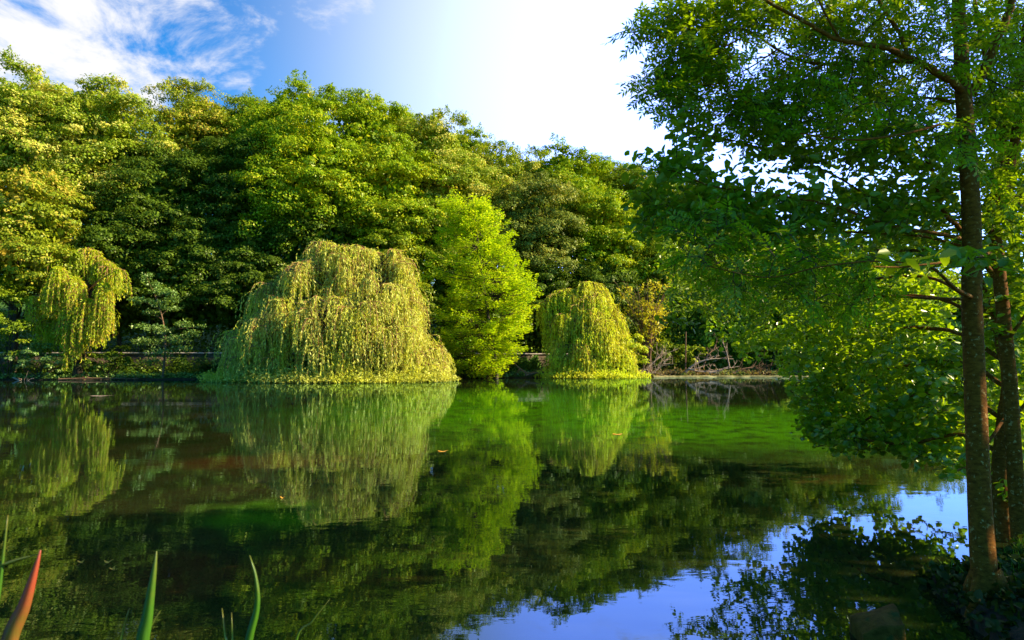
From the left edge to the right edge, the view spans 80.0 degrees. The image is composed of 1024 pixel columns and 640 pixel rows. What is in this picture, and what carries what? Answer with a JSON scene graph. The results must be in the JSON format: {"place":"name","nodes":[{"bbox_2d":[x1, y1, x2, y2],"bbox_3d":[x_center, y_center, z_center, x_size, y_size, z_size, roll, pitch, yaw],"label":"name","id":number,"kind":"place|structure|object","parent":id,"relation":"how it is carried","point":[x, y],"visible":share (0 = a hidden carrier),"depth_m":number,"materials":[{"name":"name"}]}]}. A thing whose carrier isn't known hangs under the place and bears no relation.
{"place":"outdoors","nodes":[
{"label":"outdoors","id":0,"kind":"place"},
{"bbox_2d":[0,376,1023,639],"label":"water","id":1,"kind":"structure","parent":0,"point":[678,508],"depth_m":6.00,"materials":[{"name":"green liquid"}]},
{"bbox_2d":[12,372,33,380],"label":"dead branch","id":2,"kind":"object","parent":1,"relation":"in","point":[21,378],"visible":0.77,"depth_m":45.83,"materials":[{"name":"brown wood"}]},
{"bbox_2d":[525,368,548,375],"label":"dead branch","id":3,"kind":"object","parent":1,"relation":"on","point":[528,374],"visible":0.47,"depth_m":52.25,"materials":[{"name":"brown wood"}]},
{"bbox_2d":[639,350,675,375],"bbox_3d":[12.789,3.739,53.806,3.626,2.618,2.458,0,-4,0],"label":"dead branch","id":4,"kind":"object","parent":1,"relation":"on","point":[663,364],"visible":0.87,"depth_m":53.90,"materials":[{"name":"brown wood"}]},
{"bbox_2d":[684,352,728,372],"bbox_3d":[18.443,3.959,57.021,4.763,2.045,1.048,0,-4,0],"label":"dead branch","id":5,"kind":"object","parent":1,"relation":"on","point":[691,366],"visible":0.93,"depth_m":56.84,"materials":[{"name":"brown wood"}]},
{"bbox_2d":[716,342,729,367],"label":"dead branch","id":6,"kind":"object","parent":5,"relation":"on","point":[727,355],"visible":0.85,"depth_m":57.02,"materials":[{"name":"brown wood"}]},
{"bbox_2d":[849,603,905,639],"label":"stone","id":7,"kind":"object","parent":1,"relation":"in","point":[884,623],"visible":0.99,"depth_m":3.21,"materials":[{"name":"grey stone"}]},
{"bbox_2d":[0,288,1023,639],"bbox_3d":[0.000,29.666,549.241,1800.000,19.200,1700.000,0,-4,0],"label":"ground","id":8,"kind":"structure","parent":0,"point":[1016,632],"depth_m":51.06,"materials":[{"name":"green plant"}]},
{"bbox_2d":[0,515,40,639],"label":"iris plant","id":9,"kind":"object","parent":8,"relation":"on","point":[15,624],"visible":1,"depth_m":1.12,"materials":[{"name":"orange plant"}]},
{"bbox_2d":[0,281,58,378],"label":"bush","id":10,"kind":"object","parent":8,"relation":"on","point":[18,325],"visible":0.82,"depth_m":47.14,"materials":[{"name":"green plant"}]},
{"bbox_2d":[0,342,85,377],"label":"bush","id":11,"kind":"object","parent":8,"relation":"on","point":[27,350],"visible":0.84,"depth_m":46.60,"materials":[{"name":"green plant"}]},
{"bbox_2d":[0,152,95,372],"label":"woodland tree","id":12,"kind":"object","parent":8,"relation":"on","point":[32,229],"visible":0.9,"depth_m":48.91,"materials":[{"name":"green plant"}]},
{"bbox_2d":[0,44,95,351],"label":"woodland tree","id":13,"kind":"object","parent":8,"relation":"on","point":[15,139],"visible":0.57,"depth_m":54.59,"materials":[{"name":"green plant"}]},
{"bbox_2d":[0,79,98,227],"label":"woodland tree","id":14,"kind":"object","parent":8,"relation":"on","point":[42,117],"visible":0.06,"depth_m":57.62,"materials":[{"name":"green plant"}]},
{"bbox_2d":[23,247,132,375],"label":"weeping willow","id":15,"kind":"object","parent":8,"relation":"on","point":[82,318],"visible":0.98,"depth_m":46.76,"materials":[{"name":"green plant"}]},
{"bbox_2d":[58,373,138,379],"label":"dead branch","id":16,"kind":"object","parent":8,"relation":"on","point":[83,378],"visible":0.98,"depth_m":47.06,"materials":[{"name":"brown wood"}]},
{"bbox_2d":[27,72,179,350],"bbox_3d":[-38.733,-10.256,58.078,13.419,26.422,11.999,0,-4,0],"label":"woodland tree","id":17,"kind":"object","parent":8,"relation":"on","point":[110,129],"visible":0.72,"depth_m":56.03,"materials":[{"name":"green plant"}]},
{"bbox_2d":[82,345,135,375],"bbox_3d":[-32.217,3.234,48.598,3.776,2.523,3.181,3,-5,-39],"label":"bush","id":18,"kind":"object","parent":8,"relation":"on","point":[127,361],"visible":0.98,"depth_m":48.43,"materials":[{"name":"green plant"}]},
{"bbox_2d":[0,352,224,372],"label":"retaining wall","id":19,"kind":"structure","parent":8,"relation":"on","point":[134,356],"depth_m":51.56,"materials":[{"name":"stone"}]},
{"bbox_2d":[8,346,224,351],"bbox_3d":[-31.752,2.629,52.256,20.738,0.880,0.111,0,-4,-7],"label":"wire fence","id":20,"kind":"object","parent":8,"relation":"on","point":[163,349],"visible":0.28,"depth_m":52.43,"materials":[{"name":"grey metal"}]},
{"bbox_2d":[62,200,178,351],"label":"woodland tree","id":21,"kind":"object","parent":8,"relation":"on","point":[96,235],"visible":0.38,"depth_m":52.82,"materials":[{"name":"green plant"}]},
{"bbox_2d":[120,551,160,639],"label":"iris plant","id":22,"kind":"object","parent":8,"relation":"on","point":[144,628],"visible":1,"depth_m":1.17,"materials":[{"name":"green plant"}]},
{"bbox_2d":[76,133,218,350],"bbox_3d":[-33.624,-7.355,57.156,14.145,20.452,12.744,0,-4,0],"label":"woodland tree","id":23,"kind":"object","parent":8,"relation":"on","point":[134,167],"visible":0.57,"depth_m":55.21,"materials":[{"name":"green plant"}]},
{"bbox_2d":[127,272,206,377],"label":"sapling","id":24,"kind":"object","parent":8,"relation":"on","point":[160,291],"visible":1,"depth_m":48.45,"materials":[{"name":"green plant"}]},
{"bbox_2d":[119,204,238,351],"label":"woodland tree","id":25,"kind":"object","parent":8,"relation":"on","point":[178,254],"visible":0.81,"depth_m":53.18,"materials":[{"name":"green plant"}]},
{"bbox_2d":[129,76,245,312],"bbox_3d":[-34.903,-12.856,66.927,14.247,27.920,11.786,0,-4,0],"label":"woodland tree","id":26,"kind":"object","parent":8,"relation":"on","point":[184,118],"visible":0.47,"depth_m":64.82,"materials":[{"name":"green leaf"},{"name":"bark"}]},
{"bbox_2d":[190,360,219,373],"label":"fern","id":27,"kind":"object","parent":8,"relation":"on","point":[206,368],"visible":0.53,"depth_m":49.84,"materials":[{"name":"green plant"}]},
{"bbox_2d":[161,133,290,329],"bbox_3d":[-26.740,-7.699,59.764,13.434,21.282,11.660,0,-4,0],"label":"woodland tree","id":28,"kind":"object","parent":8,"relation":"on","point":[226,204],"visible":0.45,"depth_m":57.27,"materials":[{"name":"green plant"}]},
{"bbox_2d":[191,88,280,191],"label":"woodland tree","id":29,"kind":"object","parent":8,"relation":"on","point":[232,111],"visible":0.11,"depth_m":66.33,"materials":[{"name":"green plant"}]},
{"bbox_2d":[182,217,296,334],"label":"woodland tree","id":30,"kind":"object","parent":8,"relation":"on","point":[240,266],"visible":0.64,"depth_m":54.08,"materials":[{"name":"green plant"}]},
{"bbox_2d":[221,555,259,639],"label":"iris plant","id":31,"kind":"object","parent":8,"relation":"on","point":[252,625],"visible":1,"depth_m":1.21,"materials":[{"name":"green plant"}]},
{"bbox_2d":[224,69,364,201],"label":"woodland tree","id":32,"kind":"object","parent":8,"relation":"on","point":[283,104],"visible":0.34,"depth_m":60.79,"materials":[{"name":"green plant"}]},
{"bbox_2d":[0,369,608,379],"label":"bank plants","id":33,"kind":"object","parent":8,"relation":"on","point":[137,374],"visible":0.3,"depth_m":48.34,"materials":[{"name":"green plant"}]},
{"bbox_2d":[249,209,363,287],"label":"woodland tree","id":34,"kind":"object","parent":8,"relation":"on","point":[316,227],"visible":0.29,"depth_m":55.42,"materials":[{"name":"green plant"}]},
{"bbox_2d":[295,599,329,639],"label":"iris plant","id":35,"kind":"object","parent":8,"relation":"on","point":[301,629],"visible":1,"depth_m":1.26,"materials":[{"name":"green plant"}]},
{"bbox_2d":[229,103,411,260],"bbox_3d":[-18.585,-8.533,58.500,16.056,23.519,13.649,3,-5,-40],"label":"woodland tree","id":36,"kind":"object","parent":8,"relation":"on","point":[304,195],"visible":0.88,"depth_m":56.02,"materials":[{"name":"green plant"}]},
{"bbox_2d":[196,239,461,382],"bbox_3d":[-13.269,-0.396,46.367,19.301,11.207,12.820,0,-4,0],"label":"weeping willow","id":37,"kind":"object","parent":8,"relation":"on","point":[337,308],"visible":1,"depth_m":42.67,"materials":[{"name":"green plant"}]},
{"bbox_2d":[304,87,410,212],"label":"woodland tree","id":38,"kind":"object","parent":8,"relation":"on","point":[361,124],"visible":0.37,"depth_m":62.67,"materials":[{"name":"green plant"}]},
{"bbox_2d":[312,140,455,279],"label":"woodland tree","id":39,"kind":"object","parent":8,"relation":"on","point":[396,169],"visible":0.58,"depth_m":58.27,"materials":[{"name":"green plant"}]},
{"bbox_2d":[351,215,446,330],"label":"woodland tree","id":40,"kind":"object","parent":8,"relation":"on","point":[424,284],"visible":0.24,"depth_m":57.07,"materials":[{"name":"green plant"}]},
{"bbox_2d":[0,342,799,374],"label":"bank bushes","id":41,"kind":"object","parent":8,"relation":"on","point":[180,366],"visible":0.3,"depth_m":51.17,"materials":[{"name":"green plant"}]},
{"bbox_2d":[377,103,435,153],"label":"woodland tree","id":42,"kind":"object","parent":8,"relation":"on","point":[409,115],"visible":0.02,"depth_m":68.80,"materials":[{"name":"green plant"}]},
{"bbox_2d":[278,353,567,371],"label":"retaining wall","id":43,"kind":"structure","parent":8,"relation":"on","point":[531,355],"depth_m":57.75,"materials":[{"name":"stone"}]},
{"bbox_2d":[384,104,489,333],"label":"woodland tree","id":44,"kind":"object","parent":8,"relation":"on","point":[440,140],"visible":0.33,"depth_m":65.07,"materials":[{"name":"green plant"}]},
{"bbox_2d":[0,301,927,368],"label":"undergrowth","id":45,"kind":"object","parent":8,"relation":"on","point":[203,342],"visible":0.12,"depth_m":58.23,"materials":[{"name":"green plant"}]},
{"bbox_2d":[410,152,521,343],"bbox_3d":[-5.901,-6.992,62.718,12.275,20.520,11.146,3,-5,-37],"label":"woodland tree","id":46,"kind":"object","parent":8,"relation":"on","point":[463,175],"visible":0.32,"depth_m":61.32,"materials":[{"name":"green plant"}]},
{"bbox_2d":[446,346,490,366],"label":"bush","id":47,"kind":"object","parent":8,"relation":"on","point":[461,356],"visible":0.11,"depth_m":51.59,"materials":[{"name":"green plant"}]},
{"bbox_2d":[422,230,524,345],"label":"woodland tree","id":48,"kind":"object","parent":8,"relation":"on","point":[441,288],"visible":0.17,"depth_m":59.20,"materials":[{"name":"green plant"}]},
{"bbox_2d":[421,189,543,378],"bbox_3d":[-2.541,-2.411,51.103,10.370,17.259,8.525,0,-4,0],"label":"lime green tree","id":49,"kind":"object","parent":8,"relation":"on","point":[489,245],"visible":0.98,"depth_m":50.24,"materials":[{"name":"green plant"}]},
{"bbox_2d":[507,354,539,375],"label":"dead branch","id":50,"kind":"object","parent":49,"relation":"attached to","point":[522,370],"visible":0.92,"depth_m":52.17,"materials":[{"name":"brown wood"}]},
{"bbox_2d":[454,122,513,188],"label":"woodland tree","id":51,"kind":"object","parent":8,"relation":"on","point":[470,143],"visible":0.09,"depth_m":72.85,"materials":[{"name":"green plant"}]},
{"bbox_2d":[465,139,540,320],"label":"woodland tree","id":52,"kind":"object","parent":8,"relation":"on","point":[503,164],"visible":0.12,"depth_m":69.52,"materials":[{"name":"green plant"}]},
{"bbox_2d":[503,144,559,200],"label":"woodland tree","id":53,"kind":"object","parent":8,"relation":"on","point":[531,149],"visible":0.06,"depth_m":77.02,"materials":[{"name":"green plant"}]},
{"bbox_2d":[502,250,571,352],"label":"woodland tree","id":54,"kind":"object","parent":8,"relation":"on","point":[548,283],"visible":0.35,"depth_m":60.48,"materials":[{"name":"green plant"}]},
{"bbox_2d":[484,170,590,282],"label":"woodland tree","id":55,"kind":"object","parent":8,"relation":"on","point":[541,222],"visible":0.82,"depth_m":62.19,"materials":[{"name":"green plant"}]},
{"bbox_2d":[518,132,621,287],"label":"woodland tree","id":56,"kind":"object","parent":8,"relation":"on","point":[565,168],"visible":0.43,"depth_m":71.17,"materials":[{"name":"green plant"}]},
{"bbox_2d":[532,281,651,378],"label":"weeping willow","id":57,"kind":"object","parent":8,"relation":"on","point":[586,321],"visible":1,"depth_m":52.30,"materials":[{"name":"green plant"}]},
{"bbox_2d":[562,253,648,344],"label":"woodland tree","id":58,"kind":"object","parent":8,"relation":"on","point":[607,281],"visible":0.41,"depth_m":62.01,"materials":[{"name":"green plant"}]},
{"bbox_2d":[553,181,662,298],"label":"woodland tree","id":59,"kind":"object","parent":8,"relation":"on","point":[600,245],"visible":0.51,"depth_m":65.14,"materials":[{"name":"green plant"}]},
{"bbox_2d":[581,155,642,200],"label":"woodland tree","id":60,"kind":"object","parent":8,"relation":"on","point":[612,164],"visible":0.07,"depth_m":76.42,"materials":[{"name":"green plant"}]},
{"bbox_2d":[594,161,681,293],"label":"woodland tree","id":61,"kind":"object","parent":8,"relation":"on","point":[616,182],"visible":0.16,"depth_m":73.34,"materials":[{"name":"green plant"}]},
{"bbox_2d":[628,333,649,365],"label":"bush","id":62,"kind":"object","parent":8,"relation":"on","point":[642,347],"visible":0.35,"depth_m":54.07,"materials":[{"name":"green plant"}]},
{"bbox_2d":[614,276,674,374],"bbox_3d":[12.355,0.397,55.944,6.112,9.245,3.779,0,-4,0],"label":"bare shrub","id":63,"kind":"object","parent":8,"relation":"on","point":[645,327],"visible":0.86,"depth_m":55.91,"materials":[{"name":"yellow plant"}]},
{"bbox_2d":[607,216,716,344],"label":"woodland tree","id":64,"kind":"object","parent":8,"relation":"on","point":[661,276],"visible":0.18,"depth_m":66.14,"materials":[{"name":"green plant"}]},
{"bbox_2d":[640,340,706,370],"bbox_3d":[15.970,3.518,60.404,6.575,3.234,4.673,-1,-4,20],"label":"bush","id":65,"kind":"object","parent":8,"relation":"on","point":[666,344],"visible":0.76,"depth_m":59.78,"materials":[{"name":"green plant"}]},
{"bbox_2d":[666,183,688,202],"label":"woodland tree","id":66,"kind":"object","parent":8,"relation":"on","point":[679,191],"visible":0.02,"depth_m":75.88,"materials":[{"name":"green plant"}]},
{"bbox_2d":[685,332,685,369],"bbox_3d":[16.479,3.033,57.931,0.242,3.844,0.135,0,-4,0],"label":"post","id":67,"kind":"object","parent":8,"relation":"on","point":[685,350],"visible":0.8,"depth_m":57.87,"materials":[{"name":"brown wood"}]},
{"bbox_2d":[702,333,718,367],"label":"dead branch","id":68,"kind":"object","parent":8,"relation":"on","point":[712,349],"visible":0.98,"depth_m":57.52,"materials":[{"name":"brown wood"}]},
{"bbox_2d":[681,342,740,368],"bbox_3d":[20.241,3.696,62.972,5.370,3.105,4.844,1,-4,-21],"label":"bush","id":69,"kind":"object","parent":8,"relation":"on","point":[731,360],"visible":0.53,"depth_m":61.63,"materials":[{"name":"green plant"}]},
{"bbox_2d":[680,179,754,258],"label":"woodland tree","id":70,"kind":"object","parent":8,"relation":"on","point":[710,221],"depth_m":71.85,"materials":[{"name":"green plant"}]},
{"bbox_2d":[678,258,778,352],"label":"woodland tree","id":71,"kind":"object","parent":8,"relation":"on","point":[700,324],"visible":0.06,"depth_m":65.76,"materials":[{"name":"green plant"}]},
{"bbox_2d":[638,367,890,376],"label":"shore litter","id":72,"kind":"object","parent":8,"relation":"on","point":[681,372],"visible":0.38,"depth_m":58.33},
{"bbox_2d":[628,330,905,370],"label":"bank bushes","id":73,"kind":"object","parent":8,"relation":"on","point":[705,345],"visible":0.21,"depth_m":62.58,"materials":[{"name":"green plant"}]},
{"bbox_2d":[745,332,801,370],"bbox_3d":[26.601,3.096,61.681,6.108,4.238,5.736,3,-5,-41],"label":"bush","id":74,"kind":"object","parent":8,"relation":"on","point":[752,341],"visible":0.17,"depth_m":61.06,"materials":[{"name":"green plant"}]},
{"bbox_2d":[739,227,819,263],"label":"woodland tree","id":75,"kind":"object","parent":8,"relation":"on","point":[816,237],"depth_m":68.23,"materials":[{"name":"green plant"}]},
{"bbox_2d":[745,261,854,352],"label":"woodland tree","id":76,"kind":"object","parent":8,"relation":"on","point":[775,317],"visible":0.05,"depth_m":62.59,"materials":[{"name":"green plant"}]},
{"bbox_2d":[600,0,1023,617],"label":"ash tree","id":77,"kind":"object","parent":8,"relation":"on","point":[832,104],"visible":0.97,"depth_m":4.20,"materials":[{"name":"green plant"}]},
{"bbox_2d":[620,0,1023,545],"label":"broadleaf tree","id":78,"kind":"object","parent":8,"relation":"on","point":[890,218],"visible":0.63,"depth_m":4.63,"materials":[{"name":"green plant"}]},
{"bbox_2d":[834,239,891,353],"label":"woodland tree","id":79,"kind":"object","parent":8,"relation":"on","point":[872,266],"visible":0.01,"depth_m":63.49,"materials":[{"name":"green plant"}]},
{"bbox_2d":[704,251,1023,542],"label":"alder tree","id":80,"kind":"object","parent":8,"relation":"on","point":[908,426],"visible":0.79,"depth_m":6.62,"materials":[{"name":"green plant"}]},
{"bbox_2d":[871,266,961,349],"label":"woodland tree","id":81,"kind":"object","parent":8,"relation":"on","point":[953,321],"visible":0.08,"depth_m":59.19,"materials":[{"name":"green plant"}]},
{"bbox_2d":[918,534,1023,639],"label":"ground ivy","id":82,"kind":"object","parent":8,"relation":"on","point":[944,571],"visible":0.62,"depth_m":3.70,"materials":[{"name":"green plant"}]},
{"bbox_2d":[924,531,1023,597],"bbox_3d":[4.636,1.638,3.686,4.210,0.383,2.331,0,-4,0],"label":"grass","id":83,"kind":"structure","parent":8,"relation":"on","point":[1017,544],"depth_m":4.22,"materials":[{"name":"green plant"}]},
{"bbox_2d":[943,270,1022,369],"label":"woodland tree","id":84,"kind":"object","parent":8,"relation":"on","point":[959,319],"visible":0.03,"depth_m":59.57,"materials":[{"name":"green plant"}]},
{"bbox_2d":[0,0,1023,282],"label":"sky","id":85,"kind":"structure","parent":0,"point":[528,71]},
{"bbox_2d":[653,375,807,377],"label":"mud spit","id":86,"kind":"structure","parent":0,"point":[777,376],"depth_m":54.90,"materials":[{"name":"brown soil"}]},
{"bbox_2d":[642,346,677,374],"bbox_3d":[12.965,3.478,54.824,4.349,3.270,1.918,2,-4,-25],"label":"dead branch","id":87,"kind":"object","parent":86,"relation":"on","point":[657,356],"visible":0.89,"depth_m":54.61,"materials":[{"name":"brown wood"}]},
{"bbox_2d":[688,358,738,372],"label":"dead branch","id":88,"kind":"object","parent":86,"relation":"on","point":[694,370],"visible":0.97,"depth_m":55.75,"materials":[{"name":"brown wood"}]},
{"bbox_2d":[709,366,728,373],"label":"dead branch","id":89,"kind":"object","parent":86,"relation":"on","point":[718,370],"visible":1,"depth_m":55.34,"materials":[{"name":"brown wood"}]},
{"bbox_2d":[733,352,771,373],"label":"dead branch","id":90,"kind":"object","parent":86,"relation":"on","point":[745,368],"visible":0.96,"depth_m":56.18,"materials":[{"name":"brown wood"}]}
]}

